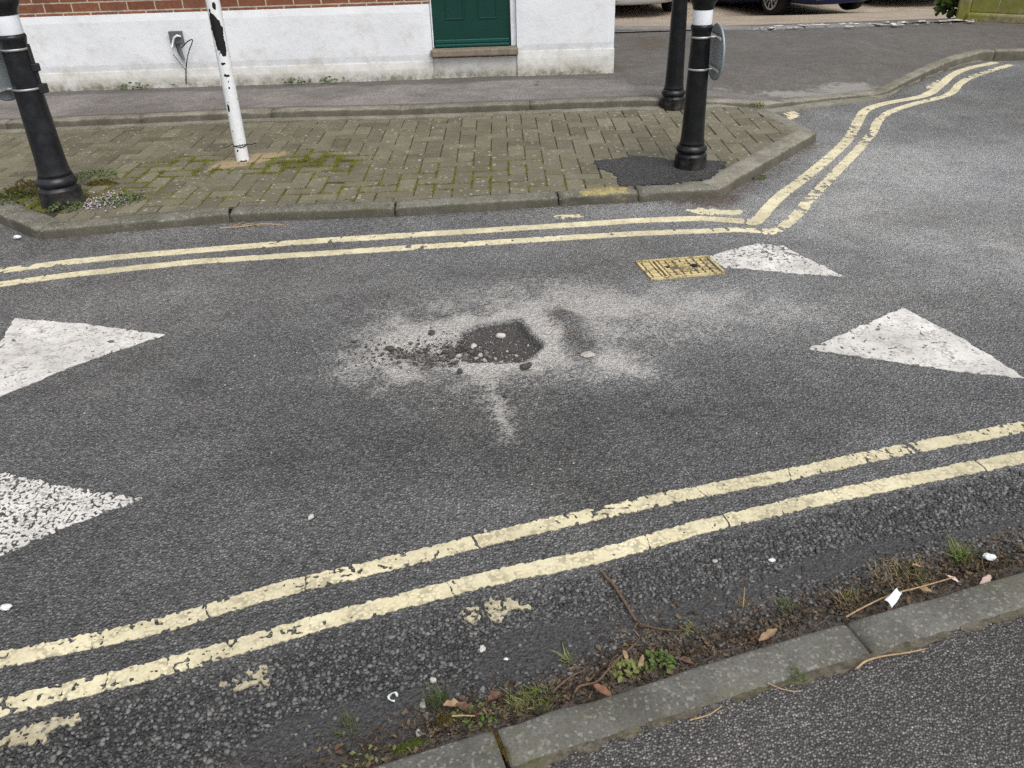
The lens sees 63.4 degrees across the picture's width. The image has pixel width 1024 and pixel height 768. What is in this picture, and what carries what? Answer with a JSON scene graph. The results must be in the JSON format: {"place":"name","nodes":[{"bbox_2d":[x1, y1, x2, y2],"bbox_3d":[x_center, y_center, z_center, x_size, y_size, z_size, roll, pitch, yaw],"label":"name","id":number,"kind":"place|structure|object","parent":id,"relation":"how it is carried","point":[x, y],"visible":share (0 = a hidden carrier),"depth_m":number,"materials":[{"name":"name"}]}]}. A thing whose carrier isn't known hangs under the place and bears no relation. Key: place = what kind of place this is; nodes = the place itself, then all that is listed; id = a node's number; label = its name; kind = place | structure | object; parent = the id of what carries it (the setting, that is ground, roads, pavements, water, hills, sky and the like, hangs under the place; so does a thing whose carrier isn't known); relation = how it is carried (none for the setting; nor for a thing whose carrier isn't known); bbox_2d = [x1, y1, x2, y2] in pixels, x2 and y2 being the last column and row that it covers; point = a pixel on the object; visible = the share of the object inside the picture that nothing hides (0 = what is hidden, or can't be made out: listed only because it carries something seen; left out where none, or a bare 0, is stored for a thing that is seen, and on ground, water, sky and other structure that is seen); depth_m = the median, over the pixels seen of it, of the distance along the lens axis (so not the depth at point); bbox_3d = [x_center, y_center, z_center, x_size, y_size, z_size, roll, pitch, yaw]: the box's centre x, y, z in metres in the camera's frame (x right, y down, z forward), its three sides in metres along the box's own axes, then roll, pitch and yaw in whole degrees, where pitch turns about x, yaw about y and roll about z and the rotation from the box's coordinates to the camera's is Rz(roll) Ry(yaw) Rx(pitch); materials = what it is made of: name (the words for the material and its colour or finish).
{"place":"outdoors","nodes":[
{"label":"outdoors","id":0,"kind":"place"},
{"bbox_2d":[0,107,792,220],"bbox_3d":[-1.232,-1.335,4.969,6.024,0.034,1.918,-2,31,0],"label":"paving","id":1,"kind":"structure","parent":0,"point":[91,150],"depth_m":5.03,"materials":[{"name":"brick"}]},
{"bbox_2d":[0,189,34,200],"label":"moss mound","id":2,"kind":"object","parent":1,"relation":"on","point":[14,194],"visible":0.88,"depth_m":4.47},
{"bbox_2d":[0,186,37,204],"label":"leafy weed","id":3,"kind":"object","parent":1,"relation":"on","point":[2,203],"visible":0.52,"depth_m":4.44,"materials":[{"name":"green plant"}]},
{"bbox_2d":[8,179,38,196],"bbox_3d":[-2.636,-1.091,4.545,0.305,0.076,0.174,-2,31,0],"label":"moss mound","id":4,"kind":"object","parent":1,"relation":"on","point":[25,186],"visible":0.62,"depth_m":4.52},
{"bbox_2d":[0,0,85,210],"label":"bollard","id":5,"kind":"object","parent":1,"relation":"on","point":[26,88],"visible":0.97,"depth_m":4.09,"materials":[{"name":"metal"}]},
{"bbox_2d":[45,201,84,212],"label":"leafy weed","id":6,"kind":"object","parent":1,"relation":"on","point":[68,203],"visible":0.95,"depth_m":4.27,"materials":[{"name":"green plant"}]},
{"bbox_2d":[76,169,117,183],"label":"leafy weed","id":7,"kind":"object","parent":1,"relation":"on","point":[104,172],"visible":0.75,"depth_m":4.76,"materials":[{"name":"green plant"}]},
{"bbox_2d":[47,184,146,214],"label":"weeds","id":8,"kind":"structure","parent":1,"relation":"on","point":[107,204],"depth_m":4.36,"materials":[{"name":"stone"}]},
{"bbox_2d":[85,179,118,185],"bbox_3d":[-2.298,-1.134,4.643,0.189,0.029,0.093,-8,32,-10],"label":"moss mound","id":9,"kind":"object","parent":1,"relation":"on","point":[96,182],"visible":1,"depth_m":4.63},
{"bbox_2d":[80,188,137,211],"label":"petals","id":10,"kind":"object","parent":1,"relation":"on","point":[104,204],"visible":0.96,"depth_m":4.38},
{"bbox_2d":[97,192,145,206],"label":"leafy weed","id":11,"kind":"object","parent":1,"relation":"on","point":[120,198],"visible":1,"depth_m":4.37,"materials":[{"name":"green plant"}]},
{"bbox_2d":[205,0,255,161],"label":"signpost","id":12,"kind":"object","parent":1,"relation":"on","point":[219,36],"visible":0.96,"depth_m":4.72,"materials":[{"name":"metal"}]},
{"bbox_2d":[5,140,612,214],"bbox_3d":[-0.990,-1.232,4.742,3.705,0.028,1.376,-2,31,0],"label":"moss","id":13,"kind":"object","parent":1,"relation":"on","point":[325,155],"visible":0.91,"depth_m":4.73,"materials":[{"name":"plant"}]},
{"bbox_2d":[594,155,725,188],"bbox_3d":[0.838,-1.186,4.597,0.741,0.020,0.570,-2,31,0],"label":"tar patch","id":14,"kind":"object","parent":1,"relation":"on","point":[632,170],"visible":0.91,"depth_m":4.55,"materials":[{"name":"asphalt"}]},
{"bbox_2d":[660,0,687,111],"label":"bollard","id":15,"kind":"object","parent":1,"relation":"on","point":[673,95],"visible":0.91,"depth_m":5.61,"materials":[{"name":"metal"}]},
{"bbox_2d":[674,0,724,170],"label":"bollard","id":16,"kind":"object","parent":1,"relation":"on","point":[707,49],"visible":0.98,"depth_m":4.35,"materials":[{"name":"metal"}]},
{"bbox_2d":[0,60,1023,767],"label":"road","id":17,"kind":"structure","parent":0,"point":[178,436],"depth_m":2.62,"materials":[{"name":"asphalt"}]},
{"bbox_2d":[0,604,11,610],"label":"litter scrap","id":18,"kind":"object","parent":17,"relation":"on","point":[5,607],"visible":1,"depth_m":1.97,"materials":[{"name":"white paper"}]},
{"bbox_2d":[0,713,81,749],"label":"paint remnant","id":19,"kind":"object","parent":17,"relation":"on","point":[32,730],"visible":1,"depth_m":1.68,"materials":[{"name":"paint"}]},
{"bbox_2d":[0,472,141,555],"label":"triangle marking","id":20,"kind":"object","parent":17,"relation":"on","point":[45,491],"visible":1,"depth_m":2.30,"materials":[{"name":"white paint"}]},
{"bbox_2d":[0,318,164,396],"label":"triangle marking","id":21,"kind":"object","parent":17,"relation":"on","point":[50,344],"visible":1,"depth_m":3.12,"materials":[{"name":"white paint"}]},
{"bbox_2d":[219,665,269,691],"bbox_3d":[-0.571,0.638,1.771,0.104,0.005,0.064,-14,33,-20],"label":"paint remnant","id":22,"kind":"object","parent":17,"relation":"on","point":[246,684],"visible":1,"depth_m":1.77,"materials":[{"name":"paint"}]},
{"bbox_2d":[220,221,284,227],"bbox_3d":[-1.300,-0.806,4.171,0.325,0.020,0.077,-2,31,0],"label":"straw","id":23,"kind":"object","parent":17,"relation":"on","point":[245,225],"visible":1,"depth_m":4.15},
{"bbox_2d":[18,0,614,91],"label":"brick building","id":24,"kind":"structure","parent":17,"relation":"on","point":[82,45],"depth_m":6.48,"materials":[{"name":"white paint"}]},
{"bbox_2d":[168,31,192,83],"bbox_3d":[-2.549,-2.549,6.486,0.204,0.392,0.061,2,32,7],"label":"cable box","id":25,"kind":"object","parent":24,"relation":"attached to","point":[176,38],"visible":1,"depth_m":6.42,"materials":[{"name":"white paint"}]},
{"bbox_2d":[431,0,510,47],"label":"door","id":26,"kind":"structure","parent":24,"relation":"in","point":[456,23],"depth_m":6.50,"materials":[{"name":"green paint"}]},
{"bbox_2d":[325,708,361,739],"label":"grass tuft","id":27,"kind":"object","parent":17,"relation":"on","point":[347,723],"visible":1,"depth_m":1.67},
{"bbox_2d":[342,744,390,767],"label":"leafy weed","id":28,"kind":"object","parent":17,"relation":"on","point":[366,755],"visible":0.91,"depth_m":1.59,"materials":[{"name":"green plant"}]},
{"bbox_2d":[387,691,397,701],"bbox_3d":[-0.248,0.650,1.724,0.024,0.009,0.023,-2,31,0],"label":"litter ring","id":29,"kind":"object","parent":17,"relation":"on","point":[394,692],"visible":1,"depth_m":1.72,"materials":[{"name":"plastic"}]},
{"bbox_2d":[0,110,815,238],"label":"kerb","id":30,"kind":"structure","parent":17,"relation":"on","point":[18,217],"depth_m":4.23,"materials":[{"name":"concrete"}]},
{"bbox_2d":[388,736,428,755],"bbox_3d":[-0.205,0.703,1.609,0.095,0.016,0.032,-15,34,-21],"label":"moss cushion","id":31,"kind":"object","parent":17,"relation":"on","point":[415,741],"visible":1,"depth_m":1.61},
{"bbox_2d":[294,327,536,367],"bbox_3d":[-0.355,-0.125,3.041,0.889,0.047,0.308,-2,31,0],"label":"dark grit","id":32,"kind":"object","parent":17,"relation":"on","point":[406,351],"visible":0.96,"depth_m":3.01,"materials":[{"name":"gravel"}]},
{"bbox_2d":[338,338,516,373],"bbox_3d":[-0.261,-0.094,2.986,0.718,0.050,0.260,-2,31,0],"label":"rubble","id":33,"kind":"object","parent":17,"relation":"on","point":[488,356],"visible":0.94,"depth_m":3.00,"materials":[{"name":"stone"}]},
{"bbox_2d":[416,679,457,712],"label":"grass tuft","id":34,"kind":"object","parent":17,"relation":"on","point":[433,697],"visible":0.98,"depth_m":1.71,"materials":[{"name":"plant"}]},
{"bbox_2d":[254,301,622,410],"bbox_3d":[-0.276,-0.121,3.032,1.922,0.044,0.849,-2,31,0],"label":"grit","id":35,"kind":"object","parent":17,"relation":"on","point":[440,356],"visible":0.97,"depth_m":2.99,"materials":[{"name":"gravel"}]},
{"bbox_2d":[434,713,462,728],"bbox_3d":[-0.126,0.671,1.659,0.062,0.015,0.038,-2,31,0],"label":"moss cushion","id":36,"kind":"object","parent":17,"relation":"on","point":[441,718],"visible":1,"depth_m":1.66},
{"bbox_2d":[443,698,459,706],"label":"dead leaf","id":37,"kind":"object","parent":17,"relation":"on","point":[452,702],"visible":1,"depth_m":1.69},
{"bbox_2d":[448,350,455,358],"bbox_3d":[-0.215,-0.105,2.964,0.027,0.022,0.045,-2,31,0],"label":"asphalt clod","id":38,"kind":"object","parent":17,"relation":"on","point":[451,354],"visible":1,"depth_m":2.95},
{"bbox_2d":[438,345,476,373],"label":"broken asphalt","id":39,"kind":"structure","parent":17,"relation":"on","point":[463,356],"depth_m":2.97,"materials":[{"name":"asphalt"}]},
{"bbox_2d":[456,701,469,711],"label":"dead leaf","id":40,"kind":"object","parent":17,"relation":"on","point":[465,706],"visible":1,"depth_m":1.69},
{"bbox_2d":[460,606,480,624],"bbox_3d":[-0.097,0.535,1.915,0.050,0.005,0.052,-2,31,0],"label":"paint remnant","id":41,"kind":"object","parent":17,"relation":"on","point":[469,619],"visible":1,"depth_m":1.91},
{"bbox_2d":[447,698,497,731],"bbox_3d":[-0.075,0.666,1.667,0.108,0.021,0.079,-12,33,-16],"label":"leafy weed","id":42,"kind":"object","parent":17,"relation":"on","point":[482,718],"visible":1,"depth_m":1.67,"materials":[{"name":"green plant"}]},
{"bbox_2d":[0,60,981,133],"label":"channel","id":43,"kind":"object","parent":17,"relation":"on","point":[805,106],"visible":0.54,"depth_m":5.80,"materials":[{"name":"concrete"}]},
{"bbox_2d":[0,62,997,272],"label":"yellow line","id":44,"kind":"object","parent":17,"relation":"on","point":[763,213],"visible":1,"depth_m":4.05,"materials":[{"name":"paint"}]},
{"bbox_2d":[496,333,505,338],"bbox_3d":[-0.043,-0.183,3.143,0.040,0.021,0.028,-2,31,0],"label":"stone","id":45,"kind":"object","parent":17,"relation":"on","point":[501,335],"visible":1,"depth_m":3.13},
{"bbox_2d":[0,64,1013,286],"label":"yellow line","id":46,"kind":"object","parent":17,"relation":"on","point":[837,170],"visible":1,"depth_m":3.91,"materials":[{"name":"paint"}]},
{"bbox_2d":[484,597,530,623],"bbox_3d":[-0.015,0.519,1.937,0.101,0.005,0.078,-16,34,-22],"label":"paint remnant","id":47,"kind":"object","parent":17,"relation":"on","point":[509,603],"visible":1,"depth_m":1.93,"materials":[{"name":"paint"}]},
{"bbox_2d":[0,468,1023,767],"bbox_3d":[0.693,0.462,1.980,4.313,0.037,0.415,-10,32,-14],"label":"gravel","id":48,"kind":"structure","parent":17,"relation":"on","point":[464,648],"depth_m":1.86,"materials":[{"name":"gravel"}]},
{"bbox_2d":[0,450,1023,717],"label":"yellow line","id":49,"kind":"object","parent":17,"relation":"on","point":[338,618],"visible":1,"depth_m":2.01,"materials":[{"name":"paint"}]},
{"bbox_2d":[0,421,1023,667],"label":"yellow line","id":50,"kind":"object","parent":17,"relation":"on","point":[118,635],"visible":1,"depth_m":2.12,"materials":[{"name":"paint"}]},
{"bbox_2d":[0,48,1023,129],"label":"kerb","id":51,"kind":"structure","parent":17,"relation":"on","point":[1008,54],"depth_m":5.84,"materials":[{"name":"concrete"}]},
{"bbox_2d":[498,685,543,717],"bbox_3d":[0.007,0.652,1.687,0.108,0.025,0.070,19,37,31],"label":"grass tuft","id":52,"kind":"object","parent":17,"relation":"on","point":[515,707],"visible":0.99,"depth_m":1.68,"materials":[{"name":"green plant"}]},
{"bbox_2d":[41,215,1010,563],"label":"road chips","id":53,"kind":"object","parent":17,"relation":"on","point":[449,421],"visible":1,"depth_m":2.73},
{"bbox_2d":[520,362,531,369],"bbox_3d":[0.048,-0.063,2.881,0.048,0.022,0.029,-26,39,-34],"label":"asphalt clod","id":54,"kind":"object","parent":17,"relation":"on","point":[525,366],"visible":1,"depth_m":2.87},
{"bbox_2d":[510,678,561,714],"bbox_3d":[0.051,0.646,1.698,0.110,0.023,0.099,-2,31,0],"label":"grass tuft","id":55,"kind":"object","parent":17,"relation":"on","point":[539,704],"visible":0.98,"depth_m":1.70,"materials":[{"name":"plant"}]},
{"bbox_2d":[550,643,578,664],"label":"sprig","id":56,"kind":"object","parent":17,"relation":"on","point":[567,657],"visible":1,"depth_m":1.80,"materials":[{"name":"green plant"}]},
{"bbox_2d":[551,669,584,692],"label":"twig","id":57,"kind":"object","parent":17,"relation":"on","point":[561,683],"visible":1,"depth_m":1.73,"materials":[{"name":"wood"}]},
{"bbox_2d":[553,214,583,218],"bbox_3d":[0.284,-0.842,4.169,0.151,0.005,0.075,-2,31,0],"label":"paint remnant","id":58,"kind":"object","parent":17,"relation":"on","point":[567,216],"visible":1,"depth_m":4.16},
{"bbox_2d":[543,308,596,353],"bbox_3d":[0.207,-0.202,3.113,0.090,0.013,0.402,-11,32,-15],"label":"brown grit","id":59,"kind":"object","parent":17,"relation":"on","point":[557,318],"visible":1,"depth_m":3.14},
{"bbox_2d":[580,351,594,357],"bbox_3d":[0.269,-0.104,2.945,0.050,0.015,0.036,-10,32,-13],"label":"stone","id":60,"kind":"object","parent":17,"relation":"on","point":[588,354],"visible":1,"depth_m":2.94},
{"bbox_2d":[573,642,636,693],"bbox_3d":[0.201,0.602,1.751,0.024,0.022,0.198,26,41,38],"label":"twig","id":61,"kind":"object","parent":17,"relation":"on","point":[610,665],"visible":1,"depth_m":1.74,"materials":[{"name":"wood"}]},
{"bbox_2d":[600,570,637,622],"bbox_3d":[0.253,0.493,1.945,0.015,0.018,0.174,-14,33,-19],"label":"twig","id":62,"kind":"object","parent":17,"relation":"on","point":[605,576],"visible":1,"depth_m":1.95,"materials":[{"name":"wood"}]},
{"bbox_2d":[609,658,641,682],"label":"leafy weed","id":63,"kind":"object","parent":17,"relation":"on","point":[631,663],"visible":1,"depth_m":1.75,"materials":[{"name":"green plant"}]},
{"bbox_2d":[638,654,643,668],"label":"dead leaf","id":64,"kind":"object","parent":63,"relation":"on","point":[641,661],"visible":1,"depth_m":1.76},
{"bbox_2d":[260,536,1023,767],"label":"debris","id":65,"kind":"object","parent":17,"relation":"on","point":[950,566],"visible":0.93,"depth_m":1.80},
{"bbox_2d":[488,691,503,700],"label":"dead leaf","id":66,"kind":"object","parent":65,"relation":"on","point":[493,696],"visible":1,"depth_m":1.71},
{"bbox_2d":[594,683,610,695],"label":"dead leaf","id":67,"kind":"object","parent":65,"relation":"on","point":[602,689],"visible":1,"depth_m":1.67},
{"bbox_2d":[621,620,678,652],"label":"dry grass","id":68,"kind":"structure","parent":17,"relation":"on","point":[646,636],"depth_m":1.84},
{"bbox_2d":[642,648,676,675],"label":"leafy weed","id":69,"kind":"object","parent":17,"relation":"on","point":[671,660],"visible":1,"depth_m":1.76,"materials":[{"name":"green plant"}]},
{"bbox_2d":[640,623,680,631],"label":"twig","id":70,"kind":"object","parent":17,"relation":"on","point":[661,628],"visible":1,"depth_m":1.85,"materials":[{"name":"wood"}]},
{"bbox_2d":[635,255,725,279],"bbox_3d":[0.725,-0.491,3.587,0.342,0.039,0.199,-6,31,-6],"label":"drain cover","id":71,"kind":"object","parent":17,"relation":"on","point":[672,268],"visible":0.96,"depth_m":3.57,"materials":[{"name":"metal"}]},
{"bbox_2d":[680,656,692,663],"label":"dead leaf","id":72,"kind":"object","parent":17,"relation":"on","point":[688,660],"visible":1,"depth_m":1.77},
{"bbox_2d":[680,618,698,636],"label":"sprig","id":73,"kind":"object","parent":17,"relation":"on","point":[688,628],"visible":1,"depth_m":1.86,"materials":[{"name":"green plant"}]},
{"bbox_2d":[373,572,1023,767],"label":"kerb","id":74,"kind":"structure","parent":17,"relation":"on","point":[639,706],"depth_m":1.68,"materials":[{"name":"concrete"}]},
{"bbox_2d":[488,726,510,765],"bbox_3d":[-0.016,0.686,1.569,0.018,0.012,0.111,-17,34,-23],"label":"moss strip","id":75,"kind":"object","parent":74,"relation":"on","point":[499,743],"visible":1,"depth_m":1.57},
{"bbox_2d":[788,666,809,681],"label":"moss","id":76,"kind":"object","parent":74,"relation":"on","point":[796,670],"visible":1,"depth_m":1.68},
{"bbox_2d":[845,576,955,617],"bbox_3d":[0.882,0.477,1.879,0.322,0.019,0.012,-14,33,-18],"label":"straw","id":77,"kind":"object","parent":74,"relation":"on","point":[853,612],"visible":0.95,"depth_m":1.87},
{"bbox_2d":[885,588,901,606],"bbox_3d":[0.847,0.472,1.842,0.019,0.022,0.055,25,40,36],"label":"paper scrap","id":78,"kind":"object","parent":77,"relation":"on","point":[892,598],"visible":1,"depth_m":1.84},
{"bbox_2d":[980,575,991,583],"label":"dead leaf","id":79,"kind":"object","parent":74,"relation":"on","point":[987,578],"visible":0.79,"depth_m":1.90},
{"bbox_2d":[685,207,742,214],"bbox_3d":[1.014,-0.863,4.163,0.284,0.005,0.102,6,32,13],"label":"paint remnant","id":80,"kind":"object","parent":17,"relation":"on","point":[712,211],"visible":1,"depth_m":4.16,"materials":[{"name":"paint"}]},
{"bbox_2d":[733,593,758,610],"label":"dry grass","id":81,"kind":"structure","parent":17,"relation":"on","point":[740,602],"depth_m":1.92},
{"bbox_2d":[614,23,878,29],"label":"kerb","id":82,"kind":"structure","parent":17,"relation":"on","point":[728,27],"depth_m":8.28,"materials":[{"name":"concrete"}]},
{"bbox_2d":[756,19,974,29],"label":"paint flakes","id":83,"kind":"object","parent":82,"relation":"on","point":[866,23],"visible":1,"depth_m":8.24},
{"bbox_2d":[749,634,760,643],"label":"dead leaf","id":84,"kind":"object","parent":17,"relation":"on","point":[755,636],"visible":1,"depth_m":1.81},
{"bbox_2d":[759,628,776,640],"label":"dead leaf","id":85,"kind":"object","parent":17,"relation":"on","point":[768,634],"visible":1,"depth_m":1.80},
{"bbox_2d":[706,243,844,276],"bbox_3d":[1.151,-0.554,3.644,0.580,0.002,0.314,7,32,15],"label":"triangle marking","id":86,"kind":"object","parent":17,"relation":"on","point":[797,267],"visible":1,"depth_m":3.61,"materials":[{"name":"white paint"}]},
{"bbox_2d":[773,591,796,617],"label":"grass tuft","id":87,"kind":"object","parent":17,"relation":"on","point":[792,606],"visible":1,"depth_m":1.91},
{"bbox_2d":[783,111,799,119],"bbox_3d":[1.950,-1.866,5.765,0.110,0.005,0.244,1,31,5],"label":"paint remnant","id":88,"kind":"object","parent":17,"relation":"on","point":[791,115],"visible":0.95,"depth_m":5.77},
{"bbox_2d":[829,582,869,611],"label":"dry grass","id":89,"kind":"structure","parent":17,"relation":"on","point":[840,601],"depth_m":1.91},
{"bbox_2d":[866,552,941,594],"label":"dry grass","id":90,"kind":"structure","parent":17,"relation":"on","point":[895,562],"depth_m":1.99,"materials":[{"name":"plant"}]},
{"bbox_2d":[898,557,930,586],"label":"grass tuft","id":91,"kind":"object","parent":17,"relation":"on","point":[915,571],"visible":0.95,"depth_m":1.98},
{"bbox_2d":[810,308,1023,378],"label":"triangle marking","id":92,"kind":"object","parent":17,"relation":"on","point":[901,333],"visible":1,"depth_m":2.94,"materials":[{"name":"white paint"}]},
{"bbox_2d":[922,80,938,93],"bbox_3d":[3.220,-2.277,6.373,0.076,0.005,0.609,17,36,27],"label":"paint remnant","id":93,"kind":"object","parent":17,"relation":"on","point":[932,85],"visible":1,"depth_m":6.43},
{"bbox_2d":[941,529,982,565],"bbox_3d":[1.095,0.411,2.018,0.101,0.041,0.128,18,36,29],"label":"grass tuft","id":94,"kind":"object","parent":17,"relation":"on","point":[952,550],"visible":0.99,"depth_m":2.02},
{"bbox_2d":[951,545,1015,574],"bbox_3d":[1.137,0.435,2.001,0.162,0.016,0.132,-2,31,0],"label":"grass tuft","id":95,"kind":"object","parent":17,"relation":"on","point":[971,559],"visible":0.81,"depth_m":2.01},
{"bbox_2d":[983,553,996,560],"bbox_3d":[1.157,0.420,2.010,0.032,0.016,0.021,-2,31,0],"label":"litter scrap","id":96,"kind":"object","parent":17,"relation":"on","point":[988,557],"visible":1,"depth_m":2.00,"materials":[{"name":"white paper"}]},
{"bbox_2d":[0,18,1023,119],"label":"footway","id":97,"kind":"structure","parent":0,"point":[777,64],"depth_m":6.54,"materials":[{"name":"concrete"}]},
{"bbox_2d":[283,76,310,84],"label":"wall weed","id":98,"kind":"object","parent":97,"relation":"on","point":[294,79],"depth_m":6.57,"materials":[{"name":"green plant"}]},
{"bbox_2d":[319,76,347,82],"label":"wall weed","id":99,"kind":"object","parent":97,"relation":"on","point":[331,80],"depth_m":6.57,"materials":[{"name":"green plant"}]},
{"bbox_2d":[510,0,1000,31],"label":"forecourt","id":100,"kind":"structure","parent":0,"point":[723,14],"depth_m":14.83,"materials":[{"name":"concrete"}]},
{"bbox_2d":[615,0,671,10],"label":"parked car","id":101,"kind":"object","parent":100,"relation":"on","point":[666,5],"visible":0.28,"depth_m":14.73,"materials":[{"name":"silver metal"}]},
{"bbox_2d":[688,0,864,14],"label":"parked car","id":102,"kind":"object","parent":100,"relation":"on","point":[775,7],"visible":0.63,"depth_m":14.09,"materials":[{"name":"blue paint"}]},
{"bbox_2d":[933,0,958,17],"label":"shrub","id":103,"kind":"object","parent":100,"relation":"on","point":[943,6],"visible":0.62,"depth_m":8.60,"materials":[{"name":"green plant"}]},
{"bbox_2d":[955,0,1023,23],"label":"timber wall","id":104,"kind":"structure","parent":100,"relation":"on","point":[1010,11],"depth_m":8.23,"materials":[{"name":"wood"}]},
{"bbox_2d":[549,615,1023,767],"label":"pavement","id":105,"kind":"structure","parent":0,"point":[955,699],"depth_m":1.59,"materials":[{"name":"asphalt"}]},
{"bbox_2d":[690,705,721,720],"bbox_3d":[0.379,0.641,1.609,0.074,0.005,0.009,-14,33,-19],"label":"straw","id":106,"kind":"object","parent":105,"relation":"on","point":[705,715],"visible":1,"depth_m":1.60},
{"bbox_2d":[513,608,1023,767],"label":"silt","id":107,"kind":"object","parent":105,"relation":"on","point":[829,671],"visible":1,"depth_m":1.67,"materials":[{"name":"soil"}]},
{"bbox_2d":[855,648,925,669],"bbox_3d":[0.777,0.562,1.710,0.166,0.007,0.017,-10,32,-13],"label":"straw","id":108,"kind":"object","parent":105,"relation":"on","point":[864,661],"visible":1,"depth_m":1.71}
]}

